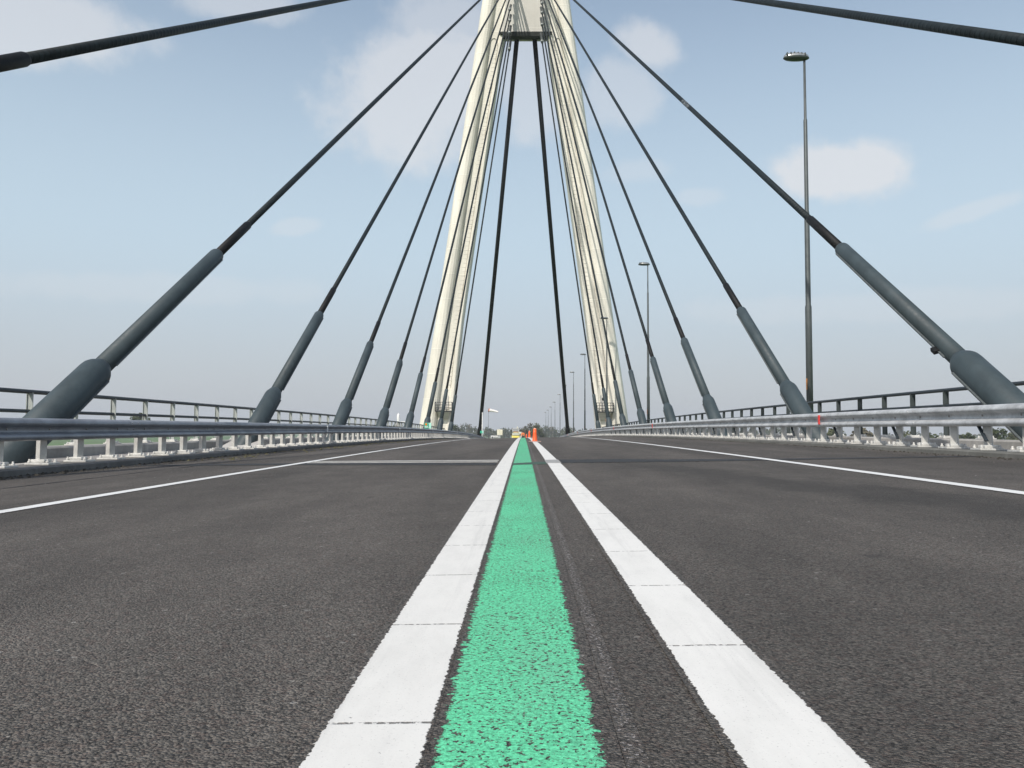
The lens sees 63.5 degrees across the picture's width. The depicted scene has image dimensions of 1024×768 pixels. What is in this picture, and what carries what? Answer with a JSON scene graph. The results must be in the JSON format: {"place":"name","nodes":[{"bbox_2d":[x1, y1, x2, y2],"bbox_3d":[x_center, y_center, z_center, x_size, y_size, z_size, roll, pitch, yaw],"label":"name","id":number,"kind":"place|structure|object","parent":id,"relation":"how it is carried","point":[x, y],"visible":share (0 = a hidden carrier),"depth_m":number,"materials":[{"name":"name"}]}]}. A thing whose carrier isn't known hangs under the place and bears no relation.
{"place":"outdoors","nodes":[
{"label":"outdoors","id":0,"kind":"place"},
{"bbox_2d":[396,413,401,434],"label":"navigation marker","id":1,"kind":"object","parent":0,"point":[398,416],"visible":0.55,"depth_m":79.97,"materials":[{"name":"plastic"}]},
{"bbox_2d":[0,436,1023,767],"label":"road","id":2,"kind":"structure","parent":0,"point":[238,620],"depth_m":2.83,"materials":[{"name":"grey asphalt"}]},
{"bbox_2d":[1,460,240,488],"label":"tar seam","id":3,"kind":"object","parent":2,"relation":"on","point":[97,477],"visible":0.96,"depth_m":10.12,"materials":[{"name":"black asphalt"}]},
{"bbox_2d":[4,442,385,478],"bbox_3d":[-6.384,1.621,17.523,0.330,0.266,45.000,0,-3,1],"label":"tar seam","id":4,"kind":"object","parent":2,"relation":"on","point":[120,466],"visible":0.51,"depth_m":13.05,"materials":[{"name":"black asphalt"}]},
{"bbox_2d":[0,439,430,479],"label":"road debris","id":5,"kind":"object","parent":2,"relation":"on","point":[38,474],"visible":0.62,"depth_m":15.21,"materials":[{"name":"stone"}]},
{"bbox_2d":[0,438,467,476],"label":"kerb","id":6,"kind":"structure","parent":2,"relation":"on","point":[23,470],"depth_m":14.91,"materials":[{"name":"concrete"}]},
{"bbox_2d":[0,418,484,468],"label":"guardrail","id":7,"kind":"object","parent":6,"relation":"on","point":[40,431],"visible":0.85,"depth_m":16.29,"materials":[{"name":"metal"}]},
{"bbox_2d":[424,423,430,428],"bbox_3d":[-6.513,3.615,63.972,0.541,1.224,0.140,0,-3,1],"label":"hectometre sign","id":8,"kind":"object","parent":6,"relation":"on","point":[427,425],"visible":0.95,"depth_m":63.95,"materials":[{"name":"metal"}]},
{"bbox_2d":[0,438,477,513],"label":"edge line","id":9,"kind":"object","parent":2,"relation":"on","point":[78,498],"visible":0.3,"depth_m":8.22,"materials":[{"name":"paint"}]},
{"bbox_2d":[159,443,379,464],"bbox_3d":[-5.765,2.690,36.987,0.263,0.107,46.000,0,-3,1],"label":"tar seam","id":10,"kind":"object","parent":2,"relation":"on","point":[242,456],"visible":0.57,"depth_m":18.00,"materials":[{"name":"black asphalt"}]},
{"bbox_2d":[187,439,441,460],"bbox_3d":[-5.420,3.008,42.730,1.440,0.148,53.497,0,-3,1],"label":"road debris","id":11,"kind":"object","parent":2,"relation":"on","point":[245,456],"visible":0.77,"depth_m":25.47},
{"bbox_2d":[284,438,520,767],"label":"line","id":12,"kind":"object","parent":2,"relation":"on","point":[381,709],"visible":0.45,"depth_m":1.88,"materials":[{"name":"white paint"}]},
{"bbox_2d":[497,429,502,434],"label":"road sign","id":13,"kind":"object","parent":2,"relation":"on","point":[499,431],"visible":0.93,"depth_m":169.66,"materials":[{"name":"white paint"}]},
{"bbox_2d":[511,427,520,437],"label":"service van","id":14,"kind":"object","parent":2,"relation":"on","point":[515,433],"visible":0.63,"depth_m":168.70,"materials":[{"name":"yellow paint"}]},
{"bbox_2d":[422,438,625,767],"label":"green stripe","id":15,"kind":"object","parent":2,"relation":"on","point":[523,689],"visible":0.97,"depth_m":1.86,"materials":[{"name":"paint"}]},
{"bbox_2d":[529,428,540,441],"bbox_3d":[0.888,1.980,32.130,0.400,0.535,0.360,1,-3,-14],"label":"traffic cone","id":16,"kind":"object","parent":2,"relation":"on","point":[534,438],"visible":1,"depth_m":32.06,"materials":[{"name":"orange plastic"}]},
{"bbox_2d":[126,456,979,466],"bbox_3d":[0.031,1.205,12.708,13.400,0.305,1.900,-1,-3,13],"label":"expansion joint","id":17,"kind":"object","parent":2,"relation":"on","point":[526,463],"visible":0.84,"depth_m":12.62,"materials":[{"name":"paint"}]},
{"bbox_2d":[526,438,651,767],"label":"scuffed line","id":18,"kind":"object","parent":2,"relation":"on","point":[635,755],"visible":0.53,"depth_m":1.85,"materials":[{"name":"paint"}]},
{"bbox_2d":[529,438,884,767],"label":"line","id":19,"kind":"object","parent":2,"relation":"on","point":[758,707],"visible":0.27,"depth_m":1.83,"materials":[{"name":"white paint"}]},
{"bbox_2d":[580,437,1023,494],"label":"edge line","id":20,"kind":"object","parent":2,"relation":"on","point":[947,482],"visible":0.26,"depth_m":8.28,"materials":[{"name":"paint"}]},
{"bbox_2d":[581,435,1023,458],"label":"kerb","id":21,"kind":"structure","parent":2,"relation":"on","point":[992,453],"depth_m":15.23,"materials":[{"name":"concrete"}]},
{"bbox_2d":[560,403,1023,451],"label":"guardrail","id":22,"kind":"object","parent":21,"relation":"on","point":[986,417],"visible":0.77,"depth_m":16.93,"materials":[{"name":"metal"}]},
{"bbox_2d":[613,436,1022,459],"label":"road debris","id":23,"kind":"object","parent":2,"relation":"on","point":[935,454],"visible":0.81,"depth_m":15.86,"materials":[{"name":"stone"}]},
{"bbox_2d":[0,0,1023,436],"label":"sky","id":24,"kind":"structure","parent":0,"point":[122,167],"materials":[{"name":"blue"}]},
{"bbox_2d":[47,434,1003,445],"bbox_3d":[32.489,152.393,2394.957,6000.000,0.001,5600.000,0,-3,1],"label":"ground","id":25,"kind":"structure","parent":0,"point":[90,441],"depth_m":907.30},
{"bbox_2d":[130,413,149,419],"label":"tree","id":26,"kind":"object","parent":25,"relation":"on","point":[135,418],"visible":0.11,"depth_m":499.65,"materials":[{"name":"green plant"}]},
{"bbox_2d":[453,424,460,431],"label":"tree","id":27,"kind":"object","parent":25,"relation":"on","point":[455,427],"visible":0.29,"depth_m":597.95,"materials":[{"name":"green plant"}]},
{"bbox_2d":[488,409,498,437],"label":"windsock","id":28,"kind":"object","parent":25,"relation":"on","point":[492,410],"visible":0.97,"depth_m":281.60,"materials":[{"name":"white fabric"}]},
{"bbox_2d":[420,0,628,429],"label":"bridge pylon","id":29,"kind":"object","parent":25,"relation":"on","point":[525,23],"visible":0.73,"depth_m":106.11,"materials":[{"name":"beige paint"}]},
{"bbox_2d":[477,40,518,435],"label":"black stay","id":30,"kind":"object","parent":29,"relation":"attached to","point":[509,115],"visible":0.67,"depth_m":126.31,"materials":[{"name":"black metal"}]},
{"bbox_2d":[532,40,569,433],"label":"black stay","id":31,"kind":"object","parent":29,"relation":"attached to","point":[542,131],"visible":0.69,"depth_m":126.22,"materials":[{"name":"black metal"}]},
{"bbox_2d":[524,423,532,436],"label":"tree","id":32,"kind":"object","parent":25,"relation":"on","point":[530,427],"visible":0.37,"depth_m":608.61,"materials":[{"name":"green plant"}]},
{"bbox_2d":[530,423,542,436],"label":"tree","id":33,"kind":"object","parent":25,"relation":"on","point":[537,427],"visible":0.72,"depth_m":595.76,"materials":[{"name":"green plant"}]},
{"bbox_2d":[537,430,546,436],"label":"tree","id":34,"kind":"object","parent":25,"relation":"on","point":[543,435],"visible":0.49,"depth_m":602.10,"materials":[{"name":"green plant"}]},
{"bbox_2d":[345,424,800,437],"bbox_3d":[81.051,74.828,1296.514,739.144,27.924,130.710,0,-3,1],"label":"woodland","id":35,"kind":"object","parent":25,"relation":"on","point":[550,430],"visible":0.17,"depth_m":1268.83,"materials":[{"name":"green plant"}]},
{"bbox_2d":[269,429,1009,437],"bbox_3d":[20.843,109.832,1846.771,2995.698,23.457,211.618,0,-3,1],"label":"woodland","id":36,"kind":"object","parent":25,"relation":"on","point":[976,435],"visible":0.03,"depth_m":1825.66,"materials":[{"name":"green plant"}]},
{"bbox_2d":[827,427,845,435],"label":"bush","id":37,"kind":"object","parent":25,"relation":"on","point":[830,432],"visible":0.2,"depth_m":355.70,"materials":[{"name":"green plant"}]},
{"bbox_2d":[849,428,873,436],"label":"tree","id":38,"kind":"object","parent":25,"relation":"on","point":[867,433],"visible":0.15,"depth_m":355.26,"materials":[{"name":"green plant"}]},
{"bbox_2d":[929,433,938,437],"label":"bush","id":39,"kind":"object","parent":25,"relation":"on","point":[932,436],"visible":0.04,"depth_m":374.09,"materials":[{"name":"green plant"}]},
{"bbox_2d":[959,433,976,438],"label":"bush","id":40,"kind":"object","parent":25,"relation":"on","point":[967,436],"visible":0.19,"depth_m":366.56,"materials":[{"name":"green plant"}]},
{"bbox_2d":[993,428,1007,439],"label":"tree","id":41,"kind":"object","parent":25,"relation":"on","point":[1001,434],"visible":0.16,"depth_m":344.60,"materials":[{"name":"green plant"}]},
{"bbox_2d":[1006,433,1017,439],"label":"tree","id":42,"kind":"object","parent":25,"relation":"on","point":[1011,436],"visible":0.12,"depth_m":347.39,"materials":[{"name":"green plant"}]},
{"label":"embankment","id":43,"kind":"structure","parent":0,"visible":0},
{"bbox_2d":[35,436,396,458],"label":"edge beam","id":44,"kind":"structure","parent":43,"relation":"on","point":[57,451],"depth_m":20.04,"materials":[{"name":"concrete"}]},
{"bbox_2d":[0,387,459,444],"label":"handrail","id":45,"kind":"object","parent":44,"relation":"on","point":[113,414],"visible":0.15,"depth_m":23.58,"materials":[{"name":"paint"}]},
{"bbox_2d":[682,434,1022,448],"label":"edge beam","id":46,"kind":"structure","parent":43,"relation":"on","point":[1006,444],"depth_m":19.09,"materials":[{"name":"concrete"}]},
{"bbox_2d":[570,371,573,432],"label":"street lamp","id":47,"kind":"object","parent":46,"relation":"on","point":[573,400],"visible":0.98,"depth_m":173.87,"materials":[{"name":"metal"}]},
{"bbox_2d":[580,353,585,429],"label":"street lamp","id":48,"kind":"object","parent":46,"relation":"on","point":[584,400],"visible":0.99,"depth_m":141.70,"materials":[{"name":"metal"}]},
{"bbox_2d":[600,317,607,425],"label":"street lamp","id":49,"kind":"object","parent":46,"relation":"on","point":[606,318],"visible":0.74,"depth_m":101.35,"materials":[{"name":"metal"}]},
{"bbox_2d":[638,262,649,422],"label":"street lamp","id":50,"kind":"object","parent":46,"relation":"on","point":[648,376],"visible":0.99,"depth_m":69.92,"materials":[{"name":"metal"}]},
{"bbox_2d":[783,51,812,410],"bbox_3d":[10.877,-5.102,31.313,1.000,15.225,0.412,0,-3,1],"label":"street lamp","id":51,"kind":"object","parent":46,"relation":"on","point":[794,56],"visible":0.94,"depth_m":31.22,"materials":[{"name":"metal"}]},
{"bbox_2d":[602,381,1023,439],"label":"handrail","id":52,"kind":"object","parent":46,"relation":"on","point":[945,391],"visible":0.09,"depth_m":23.47,"materials":[{"name":"paint"}]},
{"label":"bridge deck","id":53,"kind":"structure","parent":0,"visible":0},
{"bbox_2d":[47,448,225,461],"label":"walkway","id":54,"kind":"structure","parent":53,"relation":"on","point":[60,459],"depth_m":17.71,"materials":[{"name":"concrete"}]},
{"bbox_2d":[0,0,348,71],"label":"stay cable","id":55,"kind":"object","parent":53,"relation":"attached to","point":[14,61],"visible":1,"depth_m":15.68,"materials":[{"name":"grey paint"}]},
{"bbox_2d":[3,0,480,464],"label":"stay cable","id":56,"kind":"object","parent":53,"relation":"attached to","point":[76,391],"visible":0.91,"depth_m":16.87,"materials":[{"name":"grey paint"}]},
{"bbox_2d":[222,0,498,448],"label":"stay cable","id":57,"kind":"object","parent":53,"relation":"attached to","point":[267,406],"visible":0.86,"depth_m":29.92,"materials":[{"name":"grey paint"}]},
{"bbox_2d":[326,0,505,440],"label":"stay cable","id":58,"kind":"object","parent":53,"relation":"attached to","point":[343,412],"visible":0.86,"depth_m":42.83,"materials":[{"name":"grey paint"}]},
{"bbox_2d":[373,0,509,438],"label":"stay cable","id":59,"kind":"object","parent":53,"relation":"attached to","point":[383,417],"visible":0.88,"depth_m":56.17,"materials":[{"name":"grey paint"}]},
{"bbox_2d":[404,4,511,427],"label":"stay cable","id":60,"kind":"object","parent":53,"relation":"attached to","point":[409,419],"visible":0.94,"depth_m":69.91,"materials":[{"name":"grey paint"}]},
{"bbox_2d":[423,14,511,428],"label":"stay cable","id":61,"kind":"object","parent":53,"relation":"attached to","point":[429,411],"visible":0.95,"depth_m":81.35,"materials":[{"name":"grey paint"}]},
{"bbox_2d":[437,25,511,429],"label":"stay cable","id":62,"kind":"object","parent":53,"relation":"attached to","point":[440,424],"visible":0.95,"depth_m":90.43,"materials":[{"name":"grey paint"}]},
{"bbox_2d":[448,40,511,430],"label":"stay cable","id":63,"kind":"object","parent":53,"relation":"attached to","point":[450,427],"visible":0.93,"depth_m":99.04,"materials":[{"name":"grey paint"}]},
{"bbox_2d":[540,32,600,427],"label":"stay cable","id":64,"kind":"object","parent":53,"relation":"attached to","point":[598,424],"visible":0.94,"depth_m":98.44,"materials":[{"name":"grey paint"}]},
{"bbox_2d":[540,17,612,426],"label":"stay cable","id":65,"kind":"object","parent":53,"relation":"attached to","point":[608,421],"visible":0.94,"depth_m":89.62,"materials":[{"name":"grey paint"}]},
{"bbox_2d":[540,6,626,425],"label":"stay cable","id":66,"kind":"object","parent":53,"relation":"attached to","point":[622,418],"visible":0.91,"depth_m":80.19,"materials":[{"name":"grey paint"}]},
{"bbox_2d":[540,0,646,423],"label":"stay cable","id":67,"kind":"object","parent":53,"relation":"attached to","point":[641,416],"visible":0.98,"depth_m":68.70,"materials":[{"name":"grey paint"}]},
{"bbox_2d":[543,0,678,434],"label":"stay cable","id":68,"kind":"object","parent":53,"relation":"attached to","point":[668,411],"visible":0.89,"depth_m":55.18,"materials":[{"name":"grey paint"}]},
{"bbox_2d":[548,0,727,435],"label":"stay cable","id":69,"kind":"object","parent":53,"relation":"attached to","point":[710,407],"visible":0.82,"depth_m":42.16,"materials":[{"name":"grey paint"}]},
{"bbox_2d":[554,0,828,439],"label":"stay cable","id":70,"kind":"object","parent":53,"relation":"attached to","point":[793,398],"visible":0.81,"depth_m":29.11,"materials":[{"name":"grey paint"}]},
{"bbox_2d":[573,0,1023,442],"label":"stay cable","id":71,"kind":"object","parent":53,"relation":"attached to","point":[981,379],"visible":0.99,"depth_m":17.29,"materials":[{"name":"grey green paint"},{"name":"steel"},{"name":"cast steel"}]},
{"bbox_2d":[733,0,1023,45],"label":"stay cable","id":72,"kind":"object","parent":53,"relation":"attached to","point":[1002,36],"visible":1,"depth_m":16.34,"materials":[{"name":"grey green paint"},{"name":"steel"},{"name":"cast steel"}]}
]}

